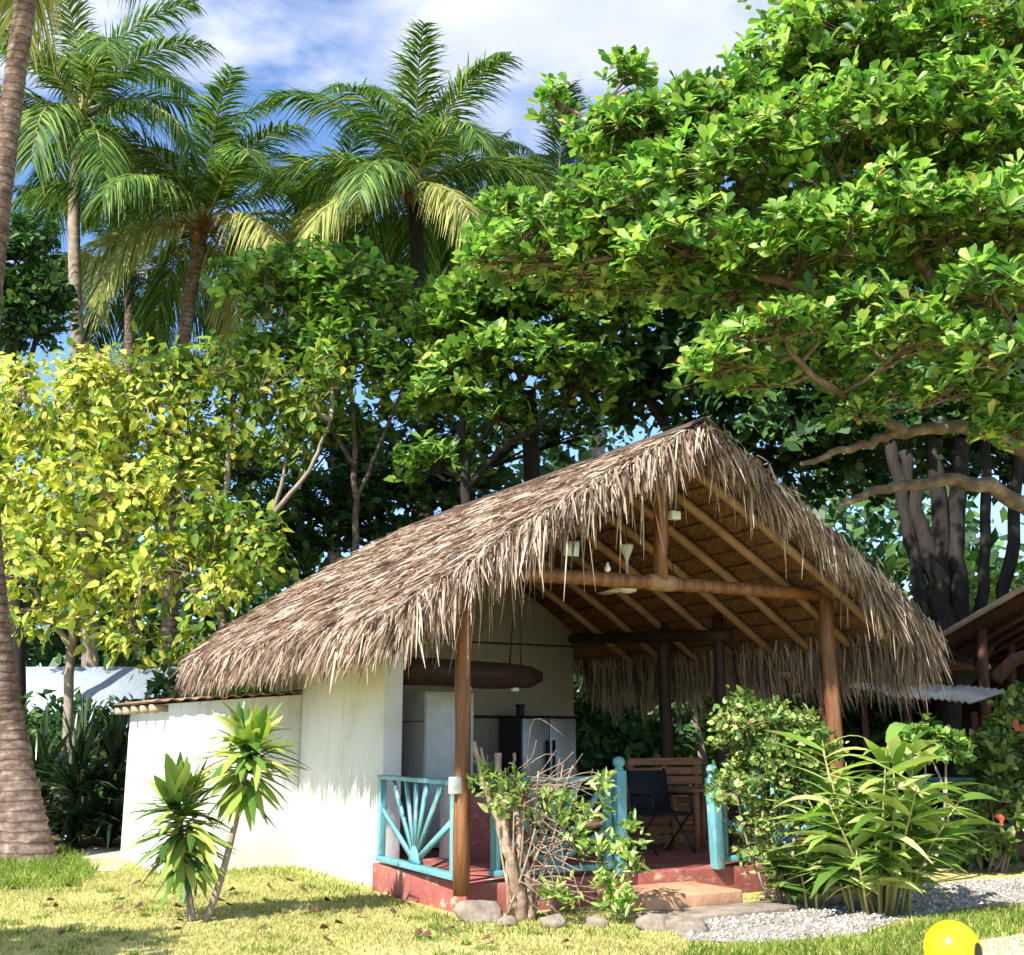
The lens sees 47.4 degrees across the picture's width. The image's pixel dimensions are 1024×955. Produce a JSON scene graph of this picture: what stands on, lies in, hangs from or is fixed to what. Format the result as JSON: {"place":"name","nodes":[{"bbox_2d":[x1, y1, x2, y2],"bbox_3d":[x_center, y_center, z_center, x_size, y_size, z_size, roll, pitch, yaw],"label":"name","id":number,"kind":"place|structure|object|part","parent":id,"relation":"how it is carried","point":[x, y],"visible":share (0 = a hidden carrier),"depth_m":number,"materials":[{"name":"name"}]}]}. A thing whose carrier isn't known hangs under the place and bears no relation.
{"place":"outdoors","nodes":[
{"label":"outdoors","id":0,"kind":"place"},
{"bbox_2d":[76,845,128,870],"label":"path","id":1,"kind":"structure","parent":0,"point":[99,851],"depth_m":16.11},
{"bbox_2d":[0,841,1023,954],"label":"long grass","id":2,"kind":"structure","parent":0,"point":[72,876],"depth_m":9.90,"materials":[{"name":"green plant"}]},
{"bbox_2d":[0,852,1023,954],"bbox_3d":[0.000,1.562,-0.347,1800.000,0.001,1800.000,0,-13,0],"label":"ground","id":3,"kind":"structure","parent":0,"point":[1014,871],"depth_m":10.34,"materials":[{"name":"plant"}]},
{"bbox_2d":[56,928,63,934],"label":"fallen leaf","id":4,"kind":"object","parent":3,"relation":"on","point":[60,931],"visible":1,"depth_m":9.46,"materials":[{"name":"brown plant"}]},
{"bbox_2d":[0,0,184,863],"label":"coconut palm","id":5,"kind":"object","parent":3,"relation":"on","point":[25,830],"visible":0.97,"depth_m":15.98,"materials":[{"name":"brown plant"}]},
{"bbox_2d":[111,904,123,910],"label":"fallen leaf","id":6,"kind":"object","parent":3,"relation":"on","point":[119,907],"visible":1,"depth_m":10.76,"materials":[{"name":"brown plant"}]},
{"bbox_2d":[134,901,141,908],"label":"fallen leaf","id":7,"kind":"object","parent":3,"relation":"on","point":[139,904],"visible":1,"depth_m":10.91,"materials":[{"name":"brown plant"}]},
{"bbox_2d":[119,752,236,921],"bbox_3d":[-2.952,3.219,10.482,1.076,1.476,0.994,-7,-14,30],"label":"dracaena","id":8,"kind":"object","parent":3,"relation":"on","point":[180,852],"visible":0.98,"depth_m":10.41,"materials":[{"name":"green plant"}]},
{"bbox_2d":[112,689,304,872],"bbox_3d":[-4.106,3.979,15.484,1.970,2.250,2.400,7,-14,-29],"label":"storage annex","id":9,"kind":"object","parent":3,"relation":"on","point":[172,729],"visible":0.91,"depth_m":14.72,"materials":[{"name":"paint"}]},
{"bbox_2d":[187,700,314,921],"bbox_3d":[-2.393,3.005,10.565,1.079,1.940,1.192,12,-17,-43],"label":"dracaena","id":10,"kind":"object","parent":3,"relation":"on","point":[250,731],"visible":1,"depth_m":10.52,"materials":[{"name":"green plant"}]},
{"bbox_2d":[313,905,320,912],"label":"fallen leaf","id":11,"kind":"object","parent":3,"relation":"on","point":[317,908],"visible":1,"depth_m":10.67,"materials":[{"name":"brown plant"}]},
{"bbox_2d":[319,923,328,928],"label":"fallen leaf","id":12,"kind":"object","parent":3,"relation":"on","point":[323,926],"visible":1,"depth_m":9.68,"materials":[{"name":"brown plant"}]},
{"bbox_2d":[323,935,332,942],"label":"fallen leaf","id":13,"kind":"object","parent":3,"relation":"on","point":[326,938],"visible":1,"depth_m":9.08,"materials":[{"name":"brown plant"}]},
{"bbox_2d":[415,927,422,935],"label":"fallen leaf","id":14,"kind":"object","parent":3,"relation":"on","point":[418,931],"visible":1,"depth_m":9.43,"materials":[{"name":"brown plant"}]},
{"bbox_2d":[424,930,431,935],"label":"fallen leaf","id":15,"kind":"object","parent":3,"relation":"on","point":[427,933],"visible":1,"depth_m":9.40,"materials":[{"name":"brown plant"}]},
{"bbox_2d":[441,925,454,931],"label":"fallen leaf","id":16,"kind":"object","parent":3,"relation":"on","point":[448,928],"visible":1,"depth_m":9.54,"materials":[{"name":"brown plant"}]},
{"bbox_2d":[453,900,502,923],"bbox_3d":[-0.303,3.882,10.362,0.453,0.236,0.287,0,-13,0],"label":"stone","id":17,"kind":"object","parent":3,"relation":"on","point":[479,911],"visible":0.73,"depth_m":10.29,"materials":[{"name":"beige stone"}]},
{"bbox_2d":[481,933,489,939],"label":"fallen leaf","id":18,"kind":"object","parent":3,"relation":"on","point":[487,936],"visible":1,"depth_m":9.21,"materials":[{"name":"brown plant"}]},
{"bbox_2d":[496,915,518,926],"bbox_3d":[-0.048,3.854,10.100,0.179,0.118,0.137,10,-16,-37],"label":"stone","id":19,"kind":"object","parent":3,"relation":"on","point":[509,919],"visible":0.61,"depth_m":10.06,"materials":[{"name":"beige stone"}]},
{"bbox_2d":[3,393,1023,785],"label":"wood","id":20,"kind":"object","parent":3,"relation":"on","point":[895,561],"visible":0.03,"depth_m":34.82,"materials":[{"name":"green plant"}]},
{"bbox_2d":[383,242,663,504],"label":"broadleaf tree","id":21,"kind":"object","parent":3,"relation":"on","point":[511,328],"visible":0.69,"depth_m":19.01,"materials":[{"name":"green plant"}]},
{"bbox_2d":[539,913,566,928],"bbox_3d":[0.358,3.827,10.030,0.234,0.142,0.189,-4,-13,17],"label":"stone","id":22,"kind":"object","parent":3,"relation":"on","point":[551,920],"visible":0.68,"depth_m":9.98,"materials":[{"name":"beige stone"}]},
{"bbox_2d":[466,718,653,923],"bbox_3d":[0.423,3.085,10.441,1.666,1.822,0.632,0,-13,0],"label":"pruned shrub","id":23,"kind":"object","parent":3,"relation":"on","point":[523,905],"visible":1,"depth_m":10.40,"materials":[{"name":"green plant"}]},
{"bbox_2d":[169,416,954,919],"bbox_3d":[0.252,2.419,14.542,7.558,4.888,7.913,7,-14,-29],"label":"thatched hut","id":24,"kind":"object","parent":3,"relation":"on","point":[761,578],"visible":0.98,"depth_m":13.11,"materials":[{"name":"plant"}]},
{"bbox_2d":[400,691,473,847],"bbox_3d":[-0.928,3.612,14.502,0.683,1.840,0.658,7,-14,-29],"label":"cabinet","id":25,"kind":"object","parent":24,"relation":"on","point":[428,740],"visible":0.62,"depth_m":14.28,"materials":[{"name":"white wood"}]},
{"bbox_3d":[-0.766,3.538,14.235,0.650,1.750,0.017,7,-14,-29],"label":"door","id":26,"kind":"part","parent":25,"relation":"part of","materials":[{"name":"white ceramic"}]},
{"bbox_2d":[403,582,542,691],"bbox_3d":[-0.523,1.447,14.145,2.040,2.252,0.540,7,-14,-29],"label":"hanging rack","id":27,"kind":"object","parent":24,"relation":"hanging from","point":[497,675],"visible":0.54,"depth_m":13.77,"materials":[{"name":"brown wood"}]},
{"bbox_2d":[439,785,535,859],"bbox_3d":[-0.273,3.868,13.163,1.000,0.800,0.480,7,-14,-29],"label":"bar counter","id":28,"kind":"object","parent":24,"relation":"on","point":[479,833],"visible":0.24,"depth_m":12.91,"materials":[{"name":"paint"}]},
{"bbox_2d":[500,718,576,830],"bbox_3d":[0.383,4.224,16.633,0.900,1.550,0.695,7,-14,-29],"label":"fridge","id":29,"kind":"object","parent":24,"relation":"on","point":[514,735],"visible":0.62,"depth_m":16.46,"materials":[{"name":"grey metal"}]},
{"bbox_3d":[0.339,4.123,16.273,0.440,1.490,0.092,7,-14,-29],"label":"door","id":30,"kind":"part","parent":29,"relation":"part of","materials":[{"name":"metal"}]},
{"bbox_3d":[0.728,4.172,16.492,0.440,1.490,0.092,7,-14,-29],"label":"door","id":31,"kind":"part","parent":29,"relation":"part of","materials":[{"name":"metal"}]},
{"bbox_2d":[560,539,579,567],"bbox_3d":[0.587,0.770,11.778,0.219,0.285,0.122,4,-13,-18],"label":"floodlight","id":32,"kind":"object","parent":24,"relation":"attached to","point":[576,554],"visible":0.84,"depth_m":11.75,"materials":[{"name":"white metal"}]},
{"bbox_2d":[590,560,610,571],"bbox_3d":[0.906,0.908,11.957,0.227,0.116,0.065,4,-13,-19],"label":"bulb lamp","id":33,"kind":"object","parent":24,"relation":"attached to","point":[607,568],"visible":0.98,"depth_m":11.96,"materials":[{"name":"white glass"}]},
{"bbox_2d":[598,498,636,594],"bbox_3d":[1.381,0.659,13.082,1.078,1.290,1.152,0,-13,0],"label":"ceiling fan","id":34,"kind":"object","parent":24,"relation":"hanging from","point":[625,551],"visible":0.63,"depth_m":12.96,"materials":[{"name":"white metal"}]},
{"bbox_2d":[626,768,695,856],"bbox_3d":[1.729,3.882,13.583,0.588,0.952,0.571,7,-14,-29],"label":"folding chair","id":35,"kind":"object","parent":24,"relation":"on","point":[648,790],"visible":0.96,"depth_m":13.73,"materials":[{"name":"black fabric"}]},
{"bbox_2d":[625,757,701,849],"bbox_3d":[1.863,3.977,14.266,1.120,1.065,0.110,7,-14,-29],"label":"pallet screen","id":36,"kind":"object","parent":24,"relation":"on","point":[664,829],"visible":0.52,"depth_m":14.27,"materials":[{"name":"brown wood"}]},
{"bbox_2d":[668,510,680,572],"bbox_3d":[1.737,0.689,12.468,0.127,0.666,0.100,7,-14,-29],"label":"security lamp","id":37,"kind":"object","parent":24,"relation":"attached to","point":[672,515],"visible":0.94,"depth_m":12.48,"materials":[{"name":"white plastic"}]},
{"bbox_2d":[669,787,729,852],"bbox_3d":[2.245,4.085,13.954,0.500,0.720,0.500,7,-14,-29],"label":"pallet table","id":38,"kind":"object","parent":24,"relation":"on","point":[699,821],"visible":0.7,"depth_m":13.95,"materials":[{"name":"brown wood"}]},
{"bbox_2d":[586,915,608,927],"bbox_3d":[0.737,3.839,10.050,0.200,0.128,0.158,0,-13,0],"label":"stone","id":39,"kind":"object","parent":3,"relation":"on","point":[590,920],"visible":0.63,"depth_m":10.00,"materials":[{"name":"beige stone"}]},
{"bbox_2d":[634,914,668,931],"bbox_3d":[1.204,3.794,9.893,0.319,0.177,0.220,-4,-13,17],"label":"stone","id":40,"kind":"object","parent":3,"relation":"on","point":[651,922],"visible":0.64,"depth_m":9.82,"materials":[{"name":"beige stone"}]},
{"bbox_2d":[665,915,709,932],"bbox_3d":[1.461,3.791,9.841,0.436,0.162,0.331,0,-13,0],"label":"stone","id":41,"kind":"object","parent":3,"relation":"on","point":[678,923],"visible":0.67,"depth_m":9.74,"materials":[{"name":"beige stone"}]},
{"bbox_2d":[450,0,1023,515],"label":"almond tree","id":42,"kind":"object","parent":3,"relation":"on","point":[912,110],"visible":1,"depth_m":12.03,"materials":[{"name":"green plant"}]},
{"bbox_2d":[704,684,848,904],"bbox_3d":[2.617,3.119,11.519,1.481,2.128,0.984,0,-13,0],"label":"hibiscus","id":43,"kind":"object","parent":3,"relation":"on","point":[736,778],"visible":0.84,"depth_m":11.41,"materials":[{"name":"green plant"}]},
{"bbox_2d":[849,679,1005,867],"bbox_3d":[5.600,3.853,15.687,0.856,2.485,2.212,7,-14,-30],"label":"tin awning","id":44,"kind":"object","parent":3,"relation":"on","point":[962,694],"visible":0.48,"depth_m":15.39,"materials":[{"name":"grey metal"}]},
{"bbox_2d":[884,712,978,877],"bbox_3d":[4.774,3.615,13.196,1.030,1.888,0.785,0,-13,0],"label":"standard shrub","id":45,"kind":"object","parent":3,"relation":"on","point":[956,744],"visible":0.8,"depth_m":13.14,"materials":[{"name":"green plant"}]},
{"bbox_2d":[937,815,1020,869],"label":"shrub","id":46,"kind":"object","parent":3,"relation":"on","point":[972,859],"visible":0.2,"depth_m":14.40,"materials":[{"name":"green plant"}]},
{"bbox_2d":[948,680,1023,872],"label":"hibiscus","id":47,"kind":"object","parent":3,"relation":"on","point":[989,735],"visible":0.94,"depth_m":14.18,"materials":[{"name":"green plant"}]},
{"bbox_2d":[0,0,1023,710],"label":"sky","id":48,"kind":"structure","parent":0,"point":[300,44],"materials":[{"name":"blue"}]},
{"bbox_2d":[515,704,524,717],"bbox_3d":[0.117,3.336,16.646,0.149,0.190,0.149,0,-13,0],"label":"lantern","id":49,"kind":"object","parent":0,"point":[520,711],"visible":0.98,"depth_m":16.60,"materials":[{"name":"black metal"}]},
{"bbox_2d":[51,784,1023,861],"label":"soil","id":50,"kind":"structure","parent":0,"point":[93,842],"depth_m":19.28,"materials":[{"name":"brown soil"}]},
{"bbox_2d":[0,205,81,707],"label":"broadleaf tree","id":51,"kind":"object","parent":50,"relation":"on","point":[22,305],"visible":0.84,"depth_m":25.18,"materials":[{"name":"green plant"}]},
{"bbox_2d":[27,700,101,844],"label":"strap plant","id":52,"kind":"object","parent":50,"relation":"on","point":[43,746],"visible":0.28,"depth_m":17.61,"materials":[{"name":"green plant"}]},
{"bbox_2d":[19,686,129,833],"bbox_3d":[-7.475,4.775,19.692,3.588,2.504,3.196,-11,-17,41],"label":"bush","id":53,"kind":"object","parent":50,"relation":"on","point":[33,717],"visible":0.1,"depth_m":19.36,"materials":[{"name":"green plant"}]},
{"bbox_2d":[29,694,129,848],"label":"strap plant","id":54,"kind":"object","parent":50,"relation":"on","point":[81,747],"visible":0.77,"depth_m":17.10,"materials":[{"name":"green plant"}]},
{"bbox_2d":[34,705,132,852],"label":"strap plant","id":55,"kind":"object","parent":50,"relation":"on","point":[114,744],"visible":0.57,"depth_m":17.32,"materials":[{"name":"green plant"}]},
{"bbox_2d":[26,667,179,807],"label":"white house","id":56,"kind":"structure","parent":50,"relation":"on","point":[101,683],"depth_m":25.55,"materials":[{"name":"grey paint"}]},
{"bbox_2d":[0,118,226,666],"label":"coconut palm","id":57,"kind":"object","parent":50,"relation":"on","point":[125,310],"visible":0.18,"depth_m":36.82,"materials":[{"name":"green plant"}]},
{"bbox_2d":[0,0,239,666],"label":"coconut palm","id":58,"kind":"object","parent":50,"relation":"on","point":[87,89],"visible":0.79,"depth_m":28.97,"materials":[{"name":"green plant"}]},
{"bbox_2d":[0,336,262,844],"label":"yellow tree","id":59,"kind":"object","parent":50,"relation":"on","point":[101,412],"visible":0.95,"depth_m":18.07,"materials":[{"name":"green plant"}]},
{"bbox_2d":[53,661,209,829],"bbox_3d":[-6.070,4.436,19.461,3.670,2.996,2.554,0,-13,0],"label":"bush","id":60,"kind":"object","parent":50,"relation":"on","point":[166,685],"visible":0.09,"depth_m":19.44,"materials":[{"name":"green plant"}]},
{"bbox_2d":[10,62,369,666],"bbox_3d":[-7.769,-1.422,28.744,9.526,18.483,8.860,0,-13,0],"label":"coconut palm","id":61,"kind":"object","parent":50,"relation":"on","point":[215,193],"visible":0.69,"depth_m":29.45,"materials":[{"name":"green plant"}]},
{"bbox_2d":[164,673,274,703],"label":"bush","id":62,"kind":"object","parent":50,"relation":"on","point":[242,689],"visible":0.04,"depth_m":18.48,"materials":[{"name":"green plant"}]},
{"bbox_2d":[112,319,369,699],"bbox_3d":[-4.519,1.366,18.070,4.118,8.392,2.616,-3,-13,12],"label":"yellow tree","id":63,"kind":"object","parent":50,"relation":"on","point":[258,540],"visible":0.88,"depth_m":18.56,"materials":[{"name":"green plant"}]},
{"bbox_2d":[205,107,459,563],"bbox_3d":[-5.474,-0.788,34.130,7.848,19.557,7.590,5,-14,-23],"label":"coconut palm","id":64,"kind":"object","parent":50,"relation":"on","point":[332,557],"visible":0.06,"depth_m":34.13,"materials":[{"name":"green plant"}]},
{"bbox_2d":[102,391,621,586],"bbox_3d":[-3.032,2.075,22.187,10.668,8.784,5.181,0,-13,0],"label":"broadleaf tree","id":65,"kind":"object","parent":50,"relation":"on","point":[304,540],"visible":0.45,"depth_m":21.60,"materials":[{"name":"green plant"}]},
{"bbox_2d":[201,231,524,552],"bbox_3d":[-2.606,0.704,19.635,5.995,10.352,3.122,0,-13,0],"label":"broadleaf tree","id":66,"kind":"object","parent":50,"relation":"on","point":[308,287],"visible":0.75,"depth_m":19.89,"materials":[{"name":"green plant"}]},
{"bbox_2d":[248,19,576,517],"bbox_3d":[-2.276,-1.949,27.929,7.339,19.138,7.365,-9,-15,35],"label":"coconut palm","id":67,"kind":"object","parent":50,"relation":"on","point":[425,198],"visible":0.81,"depth_m":28.70,"materials":[{"name":"green plant"}]},
{"bbox_2d":[379,126,563,499],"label":"coconut palm","id":68,"kind":"object","parent":50,"relation":"on","point":[461,158],"visible":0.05,"depth_m":37.71,"materials":[{"name":"green plant"}]},
{"bbox_2d":[458,375,597,481],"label":"dead palm","id":69,"kind":"object","parent":50,"relation":"on","point":[531,462],"visible":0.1,"depth_m":20.48,"materials":[{"name":"brown plant"}]},
{"bbox_2d":[447,79,624,796],"bbox_3d":[1.325,-1.257,34.161,6.252,20.485,6.192,-6,-14,26],"label":"coconut palm","id":70,"kind":"object","parent":50,"relation":"on","point":[552,160],"visible":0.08,"depth_m":35.37,"materials":[{"name":"green plant"}]},
{"bbox_2d":[573,677,714,810],"bbox_3d":[1.909,4.473,19.723,3.364,3.035,2.633,0,-13,0],"label":"bush","id":71,"kind":"object","parent":50,"relation":"on","point":[599,740],"visible":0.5,"depth_m":19.05,"materials":[{"name":"green plant"}]},
{"bbox_2d":[671,686,801,817],"bbox_3d":[4.324,4.991,23.360,3.486,3.605,3.399,0,-13,0],"label":"bush","id":72,"kind":"object","parent":50,"relation":"on","point":[709,749],"visible":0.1,"depth_m":22.56,"materials":[{"name":"green plant"}]},
{"bbox_2d":[546,204,957,836],"bbox_3d":[4.566,0.167,20.735,8.512,11.893,4.989,3,-13,-13],"label":"shade tree","id":73,"kind":"object","parent":50,"relation":"on","point":[788,420],"visible":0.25,"depth_m":20.50,"materials":[{"name":"green plant"}]},
{"bbox_2d":[702,688,905,824],"bbox_3d":[5.332,4.990,20.520,3.628,2.685,3.373,-5,-14,23],"label":"bush","id":74,"kind":"object","parent":50,"relation":"on","point":[878,727],"visible":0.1,"depth_m":19.76,"materials":[{"name":"green plant"}]},
{"bbox_2d":[727,584,1023,859],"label":"wooden house","id":75,"kind":"structure","parent":50,"relation":"on","point":[999,623],"depth_m":16.69,"materials":[{"name":"brown wood"}]},
{"bbox_2d":[813,348,1023,834],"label":"fig tree","id":76,"kind":"object","parent":50,"relation":"on","point":[936,557],"visible":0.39,"depth_m":18.18,"materials":[{"name":"green plant"}]},
{"bbox_2d":[849,249,1023,505],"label":"shade tree","id":77,"kind":"object","parent":50,"relation":"on","point":[1003,471],"visible":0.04,"depth_m":22.43,"materials":[{"name":"green plant"}]},
{"bbox_2d":[686,695,708,830],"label":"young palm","id":78,"kind":"object","parent":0,"point":[701,750],"visible":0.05,"depth_m":20.38,"materials":[{"name":"green plant"}]},
{"bbox_2d":[673,878,1023,942],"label":"gravel path","id":79,"kind":"structure","parent":0,"point":[777,919],"depth_m":10.51,"materials":[{"name":"white gravel"}]},
{"bbox_2d":[742,840,862,909],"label":"foliage plant","id":80,"kind":"object","parent":79,"relation":"on","point":[803,889],"visible":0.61,"depth_m":11.05,"materials":[{"name":"green plant"}]},
{"bbox_2d":[755,722,1005,915],"bbox_3d":[3.393,3.176,10.901,2.071,1.744,2.216,1,-13,-6],"label":"ginger plant","id":81,"kind":"object","parent":79,"relation":"on","point":[890,842],"visible":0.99,"depth_m":10.68,"materials":[{"name":"green plant"}]},
{"bbox_2d":[901,876,935,890],"bbox_3d":[4.321,4.365,12.486,0.339,0.222,0.363,11,-17,-41],"label":"stone","id":82,"kind":"object","parent":79,"relation":"on","point":[925,887],"visible":0.09,"depth_m":12.37,"materials":[{"name":"grey stone"}]},
{"bbox_2d":[927,572,1015,614],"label":"bush","id":83,"kind":"object","parent":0,"point":[973,582],"visible":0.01,"depth_m":26.32,"materials":[{"name":"green plant"}]},
{"bbox_2d":[981,934,1023,954],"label":"paving","id":84,"kind":"structure","parent":0,"point":[1016,945],"depth_m":9.08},
{"bbox_2d":[923,920,982,954],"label":"yellow ball","id":85,"kind":"object","parent":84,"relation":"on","point":[948,937],"visible":1,"depth_m":7.79,"materials":[{"name":"plastic"}]}
]}

